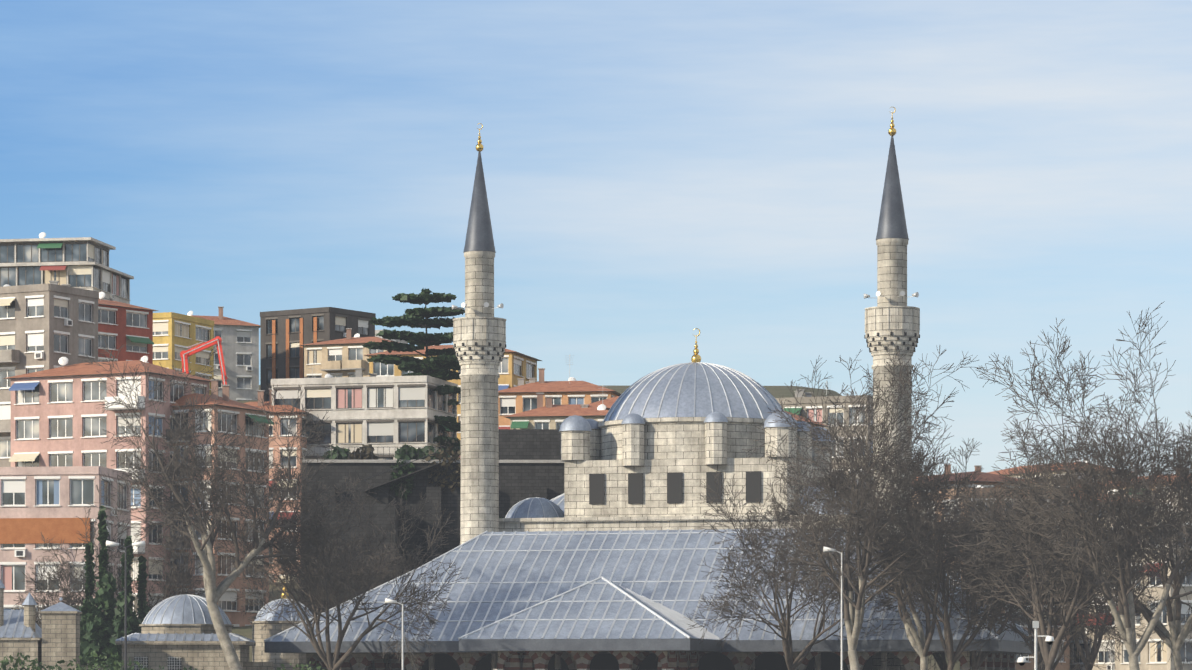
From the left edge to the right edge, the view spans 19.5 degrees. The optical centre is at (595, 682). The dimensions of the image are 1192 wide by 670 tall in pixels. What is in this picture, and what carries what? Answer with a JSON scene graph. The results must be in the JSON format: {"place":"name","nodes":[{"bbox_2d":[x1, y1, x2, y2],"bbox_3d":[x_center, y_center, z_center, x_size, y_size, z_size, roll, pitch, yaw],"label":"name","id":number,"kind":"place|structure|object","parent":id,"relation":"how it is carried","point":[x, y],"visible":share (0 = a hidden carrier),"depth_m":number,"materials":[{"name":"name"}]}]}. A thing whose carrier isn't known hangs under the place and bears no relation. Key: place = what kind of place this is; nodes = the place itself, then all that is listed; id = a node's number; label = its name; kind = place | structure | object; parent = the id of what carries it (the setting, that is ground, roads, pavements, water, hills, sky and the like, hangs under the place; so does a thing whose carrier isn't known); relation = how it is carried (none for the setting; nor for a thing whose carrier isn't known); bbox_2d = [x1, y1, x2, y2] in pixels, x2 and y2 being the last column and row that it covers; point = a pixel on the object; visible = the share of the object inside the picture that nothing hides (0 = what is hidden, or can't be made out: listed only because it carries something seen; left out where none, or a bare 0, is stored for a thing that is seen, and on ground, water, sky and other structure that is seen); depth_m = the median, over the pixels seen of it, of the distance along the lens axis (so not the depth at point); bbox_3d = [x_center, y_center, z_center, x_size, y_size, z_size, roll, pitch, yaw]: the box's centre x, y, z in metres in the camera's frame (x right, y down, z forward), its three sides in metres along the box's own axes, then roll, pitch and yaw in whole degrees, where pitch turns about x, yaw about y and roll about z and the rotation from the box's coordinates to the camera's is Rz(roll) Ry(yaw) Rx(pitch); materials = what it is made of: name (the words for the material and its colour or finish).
{"place":"outdoors","nodes":[
{"label":"outdoors","id":0,"kind":"place"},
{"bbox_2d":[166,379,275,626],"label":"apartment building","id":1,"kind":"structure","parent":0,"point":[227,599],"depth_m":293.59,"materials":[{"name":"pink paint"}]},
{"bbox_2d":[232,385,959,669],"bbox_3d":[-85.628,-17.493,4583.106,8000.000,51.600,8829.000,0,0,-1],"label":"terrain","id":2,"kind":"structure","parent":0,"point":[774,391],"depth_m":461.39,"materials":[{"name":"plant"}]},
{"bbox_2d":[0,281,98,466],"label":"grey building","id":3,"kind":"structure","parent":2,"relation":"on","point":[45,326],"depth_m":299.30,"materials":[{"name":"paint"}]},
{"bbox_2d":[0,466,131,664],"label":"low building","id":4,"kind":"structure","parent":2,"relation":"on","point":[50,503],"depth_m":260.41,"materials":[{"name":"paint"}]},
{"bbox_2d":[0,232,133,303],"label":"apartment building","id":5,"kind":"structure","parent":2,"relation":"on","point":[81,262],"depth_m":399.32,"materials":[{"name":"paint"}]},
{"bbox_2d":[3,356,210,616],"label":"pink building","id":6,"kind":"structure","parent":2,"relation":"on","point":[58,418],"depth_m":291.53,"materials":[{"name":"paint"}]},
{"bbox_2d":[98,292,157,363],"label":"red building","id":7,"kind":"structure","parent":2,"relation":"on","point":[129,327],"depth_m":361.45,"materials":[{"name":"paint"}]},
{"bbox_2d":[153,312,213,394],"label":"yellow building","id":8,"kind":"structure","parent":2,"relation":"on","point":[175,335],"depth_m":387.70,"materials":[{"name":"paint"}]},
{"bbox_2d":[180,336,227,384],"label":"concrete pump boom","id":9,"kind":"object","parent":2,"relation":"on","point":[186,354],"depth_m":375.32,"materials":[{"name":"red paint"}]},
{"bbox_2d":[187,307,259,400],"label":"building","id":10,"kind":"structure","parent":2,"relation":"on","point":[240,343],"depth_m":452.87,"materials":[{"name":"paint"}]},
{"bbox_2d":[0,443,449,669],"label":"shrubs","id":11,"kind":"object","parent":2,"relation":"on","point":[367,453],"depth_m":212.75,"materials":[{"name":"green plant"}]},
{"bbox_2d":[244,388,309,582],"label":"building","id":12,"kind":"structure","parent":2,"relation":"on","point":[282,433],"depth_m":328.38,"materials":[{"name":"paint"}]},
{"bbox_2d":[260,307,375,401],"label":"dark building","id":13,"kind":"structure","parent":2,"relation":"on","point":[284,334],"depth_m":419.34,"materials":[{"name":"paint"}]},
{"bbox_2d":[239,534,410,669],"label":"plane tree","id":14,"kind":"object","parent":2,"relation":"on","point":[347,584],"depth_m":266.02,"materials":[{"name":"brown plant"}]},
{"bbox_2d":[299,328,390,377],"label":"beige building","id":15,"kind":"structure","parent":2,"relation":"on","point":[344,357],"depth_m":400.36,"materials":[{"name":"paint"}]},
{"bbox_2d":[271,367,457,459],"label":"building","id":16,"kind":"structure","parent":2,"relation":"on","point":[386,412],"depth_m":328.91,"materials":[{"name":"paint"}]},
{"bbox_2d":[325,544,407,669],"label":"plane tree","id":17,"kind":"object","parent":2,"relation":"on","point":[387,580],"depth_m":268.79,"materials":[{"name":"brown plant"}]},
{"bbox_2d":[375,330,407,343],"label":"building","id":18,"kind":"structure","parent":2,"relation":"on","point":[394,340],"depth_m":469.09,"materials":[{"name":"paint"}]},
{"bbox_2d":[301,429,563,669],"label":"retaining wall","id":19,"kind":"structure","parent":2,"relation":"on","point":[531,464],"depth_m":282.12,"materials":[{"name":"concrete"}]},
{"bbox_2d":[364,345,541,459],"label":"building","id":20,"kind":"structure","parent":2,"relation":"on","point":[513,366],"depth_m":361.18,"materials":[{"name":"paint"}]},
{"bbox_2d":[505,388,608,428],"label":"building","id":21,"kind":"structure","parent":2,"relation":"on","point":[549,415],"depth_m":320.05,"materials":[{"name":"paint"}]},
{"bbox_2d":[498,368,620,428],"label":"building","id":22,"kind":"structure","parent":2,"relation":"on","point":[521,397],"depth_m":350.00,"materials":[{"name":"paint"}]},
{"bbox_2d":[590,396,618,409],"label":"building","id":23,"kind":"structure","parent":2,"relation":"on","point":[608,402],"depth_m":327.55,"materials":[{"name":"paint"}]},
{"bbox_2d":[264,107,1033,669],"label":"mosque","id":24,"kind":"structure","parent":2,"relation":"on","point":[604,557],"depth_m":243.59,"materials":[{"name":"stone"}]},
{"bbox_2d":[785,411,827,426],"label":"building","id":25,"kind":"structure","parent":2,"relation":"on","point":[815,424],"depth_m":317.12,"materials":[{"name":"paint"}]},
{"bbox_2d":[775,381,872,496],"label":"building","id":26,"kind":"structure","parent":2,"relation":"on","point":[806,399],"depth_m":328.36,"materials":[{"name":"paint"}]},
{"bbox_2d":[913,464,1041,492],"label":"building","id":27,"kind":"structure","parent":2,"relation":"on","point":[984,476],"depth_m":340.15,"materials":[{"name":"paint"}]},
{"bbox_2d":[913,485,1069,669],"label":"building","id":28,"kind":"structure","parent":2,"relation":"on","point":[1029,664],"depth_m":297.29,"materials":[{"name":"paint"}]},
{"bbox_2d":[987,460,1133,488],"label":"building","id":29,"kind":"structure","parent":2,"relation":"on","point":[1001,471],"depth_m":384.62,"materials":[{"name":"paint"}]},
{"bbox_2d":[1063,481,1153,515],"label":"building","id":30,"kind":"structure","parent":2,"relation":"on","point":[1105,501],"depth_m":311.50,"materials":[{"name":"paint"}]},
{"bbox_2d":[1070,511,1191,669],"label":"building","id":31,"kind":"structure","parent":2,"relation":"on","point":[1147,659],"depth_m":290.40,"materials":[{"name":"paint"}]},
{"bbox_2d":[1076,468,1191,494],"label":"building","id":32,"kind":"structure","parent":2,"relation":"on","point":[1114,490],"depth_m":362.43,"materials":[{"name":"paint"}]},
{"bbox_2d":[1124,490,1189,510],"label":"building","id":33,"kind":"structure","parent":2,"relation":"on","point":[1167,500],"depth_m":339.10,"materials":[{"name":"paint"}]},
{"bbox_2d":[0,0,1191,475],"label":"sky","id":34,"kind":"structure","parent":0,"point":[656,172],"materials":[{"name":"blue"}]},
{"bbox_2d":[1017,621,1053,669],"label":"cctv pole","id":35,"kind":"object","parent":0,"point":[1049,640],"visible":1,"depth_m":148.74,"materials":[{"name":"grey metal"}]},
{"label":"square paving","id":36,"kind":"structure","parent":0,"visible":0},
{"bbox_2d":[12,555,117,627],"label":"plane tree","id":37,"kind":"object","parent":36,"relation":"on","point":[58,577],"depth_m":248.01,"materials":[{"name":"brown plant"}]},
{"bbox_2d":[106,540,144,669],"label":"street lamp","id":38,"kind":"object","parent":36,"relation":"on","point":[114,544],"depth_m":193.89,"materials":[{"name":"grey metal"}]},
{"bbox_2d":[35,498,222,625],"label":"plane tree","id":39,"kind":"object","parent":36,"relation":"on","point":[174,578],"depth_m":259.70,"materials":[{"name":"brown plant"}]},
{"bbox_2d":[0,575,312,669],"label":"domed stone building","id":40,"kind":"structure","parent":36,"relation":"on","point":[178,632],"depth_m":229.91,"materials":[{"name":"stone"}]},
{"bbox_2d":[81,339,373,669],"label":"plane tree","id":41,"kind":"object","parent":36,"relation":"on","point":[213,594],"depth_m":221.50,"materials":[{"name":"brown plant"}]},
{"bbox_2d":[79,289,464,669],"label":"conifer trees","id":42,"kind":"object","parent":36,"relation":"on","point":[103,631],"depth_m":329.21,"materials":[{"name":"green plant"}]},
{"bbox_2d":[185,452,469,669],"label":"plane tree","id":43,"kind":"object","parent":36,"relation":"on","point":[330,663],"depth_m":227.42,"materials":[{"name":"brown plant"}]},
{"bbox_2d":[385,598,403,669],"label":"street lamp","id":44,"kind":"object","parent":36,"relation":"on","point":[388,601],"depth_m":212.16,"materials":[{"name":"grey metal"}]},
{"bbox_2d":[685,462,914,669],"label":"plane tree","id":45,"kind":"object","parent":36,"relation":"on","point":[784,626],"depth_m":222.15,"materials":[{"name":"brown plant"}]},
{"bbox_2d":[823,547,842,669],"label":"street lamp","id":46,"kind":"object","parent":36,"relation":"on","point":[825,549],"depth_m":203.67,"materials":[{"name":"grey metal"}]},
{"bbox_2d":[731,343,990,669],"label":"plane tree","id":47,"kind":"object","parent":36,"relation":"on","point":[853,615],"depth_m":207.04,"materials":[{"name":"brown plant"}]},
{"bbox_2d":[732,349,994,669],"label":"plane tree","id":48,"kind":"object","parent":36,"relation":"on","point":[920,642],"depth_m":212.08,"materials":[{"name":"brown plant"}]},
{"bbox_2d":[835,480,1058,669],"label":"building","id":49,"kind":"structure","parent":36,"relation":"on","point":[942,663],"depth_m":234.35,"materials":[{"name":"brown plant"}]},
{"bbox_2d":[875,469,1069,669],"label":"plane tree","id":50,"kind":"object","parent":36,"relation":"on","point":[976,663],"depth_m":227.18,"materials":[{"name":"brown plant"}]},
{"bbox_2d":[865,438,1098,669],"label":"plane tree","id":51,"kind":"object","parent":36,"relation":"on","point":[951,655],"depth_m":220.56,"materials":[{"name":"brown plant"}]},
{"bbox_2d":[935,493,1158,669],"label":"plane tree","id":52,"kind":"object","parent":36,"relation":"on","point":[1023,636],"depth_m":213.55,"materials":[{"name":"brown plant"}]},
{"bbox_2d":[970,462,1167,669],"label":"plane tree","id":53,"kind":"object","parent":36,"relation":"on","point":[1094,651],"depth_m":239.26,"materials":[{"name":"brown plant"}]},
{"bbox_2d":[947,318,1191,669],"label":"plane tree","id":54,"kind":"object","parent":36,"relation":"on","point":[1124,615],"depth_m":191.71,"materials":[{"name":"brown plant"}]},
{"bbox_2d":[956,418,1188,669],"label":"plane tree","id":55,"kind":"object","parent":36,"relation":"on","point":[1047,653],"depth_m":198.45,"materials":[{"name":"brown plant"}]},
{"bbox_2d":[991,301,1191,669],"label":"plane tree","id":56,"kind":"object","parent":36,"relation":"on","point":[1174,640],"depth_m":203.99,"materials":[{"name":"brown plant"}]}
]}

